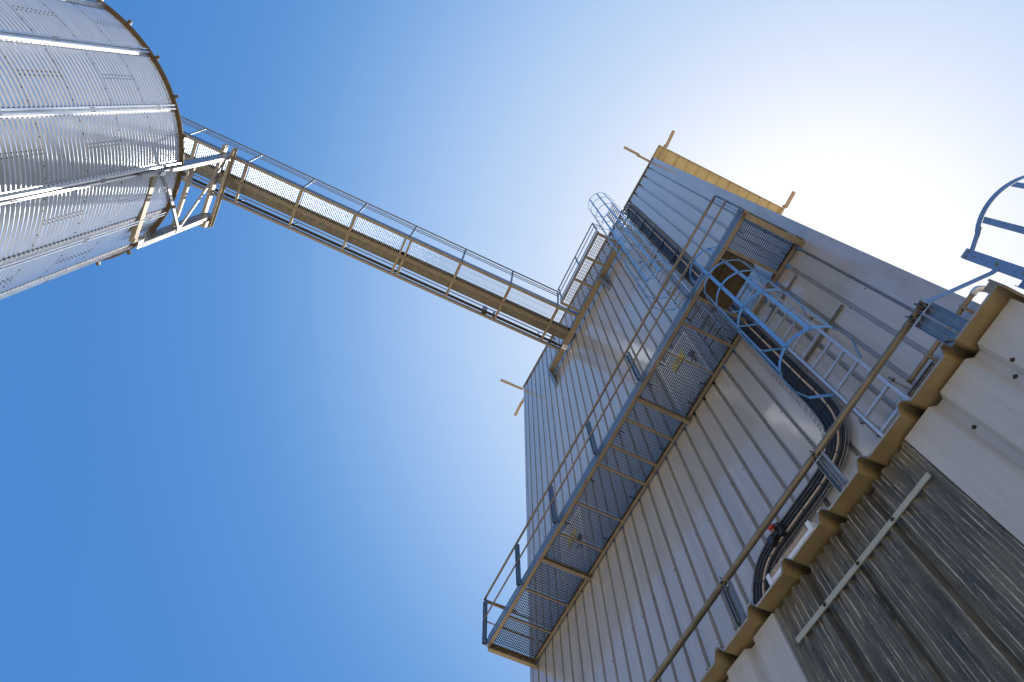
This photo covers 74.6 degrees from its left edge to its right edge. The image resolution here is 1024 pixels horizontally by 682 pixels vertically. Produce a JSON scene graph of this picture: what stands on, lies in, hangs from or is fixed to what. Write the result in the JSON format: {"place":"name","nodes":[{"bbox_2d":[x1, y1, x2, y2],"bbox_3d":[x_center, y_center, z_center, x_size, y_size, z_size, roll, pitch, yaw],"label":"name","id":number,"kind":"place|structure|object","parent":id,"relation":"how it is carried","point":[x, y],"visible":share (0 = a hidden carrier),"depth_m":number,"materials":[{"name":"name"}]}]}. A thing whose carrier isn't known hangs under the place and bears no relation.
{"place":"outdoors","nodes":[
{"label":"outdoors","id":0,"kind":"place"},
{"bbox_2d":[0,0,1023,681],"label":"sky","id":1,"kind":"structure","parent":0,"point":[246,447],"materials":[{"name":"blue"}]},
{"label":"ground","id":2,"kind":"structure","parent":0,"visible":0},
{"bbox_2d":[0,0,187,299],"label":"grain silo","id":3,"kind":"object","parent":2,"relation":"on","point":[91,127],"visible":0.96,"depth_m":13.72,"materials":[{"name":"metal"}]},
{"bbox_2d":[129,144,237,248],"bbox_3d":[-8.994,-3.862,18.199,0.375,5.320,2.610,24,-72,-8],"label":"support frame","id":4,"kind":"object","parent":3,"relation":"attached to","point":[204,218],"visible":0.98,"depth_m":18.53,"materials":[{"name":"metal"}]},
{"bbox_2d":[500,130,980,681],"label":"tower building","id":5,"kind":"structure","parent":2,"relation":"on","point":[736,456],"depth_m":10.81,"materials":[{"name":"grey metal"}]},
{"bbox_2d":[560,507,589,600],"bbox_3d":[1.283,4.467,14.084,0.100,2.190,0.960,24,-72,-8],"label":"door","id":6,"kind":"structure","parent":5,"relation":"in","point":[579,507],"depth_m":14.12,"materials":[{"name":"paint"}]},
{"bbox_2d":[548,244,621,387],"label":"support beam","id":7,"kind":"structure","parent":5,"relation":"attached to","point":[590,296],"depth_m":22.06,"materials":[{"name":"metal"}]},
{"bbox_2d":[181,116,577,350],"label":"conveyor bridge","id":8,"kind":"structure","parent":7,"relation":"on","point":[324,223],"depth_m":21.57,"materials":[{"name":"grey metal"}]},
{"bbox_2d":[558,223,616,312],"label":"landing platform","id":9,"kind":"structure","parent":7,"relation":"attached to","point":[579,266],"depth_m":21.73,"materials":[{"name":"metal"}]},
{"bbox_2d":[482,195,804,668],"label":"walkway","id":10,"kind":"structure","parent":5,"relation":"attached to","point":[721,273],"depth_m":11.96,"materials":[{"name":"metal"}]},
{"bbox_2d":[588,193,725,352],"bbox_3d":[3.291,-2.603,17.828,1.139,14.170,1.033,24,-72,-8],"label":"cage ladder","id":11,"kind":"object","parent":5,"relation":"attached to","point":[653,260],"visible":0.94,"depth_m":16.45,"materials":[{"name":"metal"}]},
{"bbox_2d":[660,331,712,414],"bbox_3d":[3.241,0.592,12.659,0.100,2.190,0.980,24,-72,-8],"label":"door","id":12,"kind":"structure","parent":5,"relation":"in","point":[684,331],"depth_m":12.65,"materials":[{"name":"paint"}]},
{"bbox_2d":[624,203,848,604],"bbox_3d":[3.395,-0.536,14.785,0.127,18.201,2.601,24,-72,-8],"label":"cable tray","id":13,"kind":"object","parent":5,"relation":"attached to","point":[670,250],"visible":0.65,"depth_m":8.24,"materials":[{"name":"metal"}]},
{"bbox_2d":[767,522,786,547],"bbox_3d":[3.088,2.269,7.952,0.143,0.236,0.240,24,-72,-8],"label":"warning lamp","id":14,"kind":"object","parent":13,"relation":"attached to","point":[777,529],"visible":0.93,"depth_m":7.91,"materials":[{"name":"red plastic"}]},
{"bbox_2d":[766,520,815,585],"bbox_3d":[3.179,2.418,7.575,0.145,0.155,0.860,24,-72,-8],"label":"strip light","id":15,"kind":"object","parent":5,"relation":"attached to","point":[798,541],"visible":0.39,"depth_m":7.55,"materials":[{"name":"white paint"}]},
{"bbox_2d":[690,246,935,436],"bbox_3d":[3.628,-0.237,8.853,1.139,6.450,1.033,24,-72,-8],"label":"cage ladder","id":16,"kind":"object","parent":5,"relation":"attached to","point":[810,350],"visible":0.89,"depth_m":8.54,"materials":[{"name":"metal"}]},
{"bbox_2d":[906,285,988,383],"bbox_3d":[4.503,-0.014,6.825,0.353,0.089,1.188,24,-72,-8],"label":"pipe","id":17,"kind":"object","parent":5,"relation":"attached to","point":[974,291],"depth_m":6.82,"materials":[{"name":"metal"}]},
{"bbox_2d":[699,279,1023,681],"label":"annex building","id":18,"kind":"structure","parent":2,"relation":"on","point":[905,563],"depth_m":3.79,"materials":[{"name":"metal"}]},
{"bbox_2d":[649,300,968,681],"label":"guard rail","id":19,"kind":"object","parent":18,"relation":"on","point":[833,473],"visible":1,"depth_m":4.57,"materials":[{"name":"grey metal"}]},
{"bbox_2d":[917,175,1023,303],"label":"cage ladder","id":20,"kind":"object","parent":18,"relation":"attached to","point":[994,264],"visible":0.98,"depth_m":4.57,"materials":[{"name":"blue metal"}]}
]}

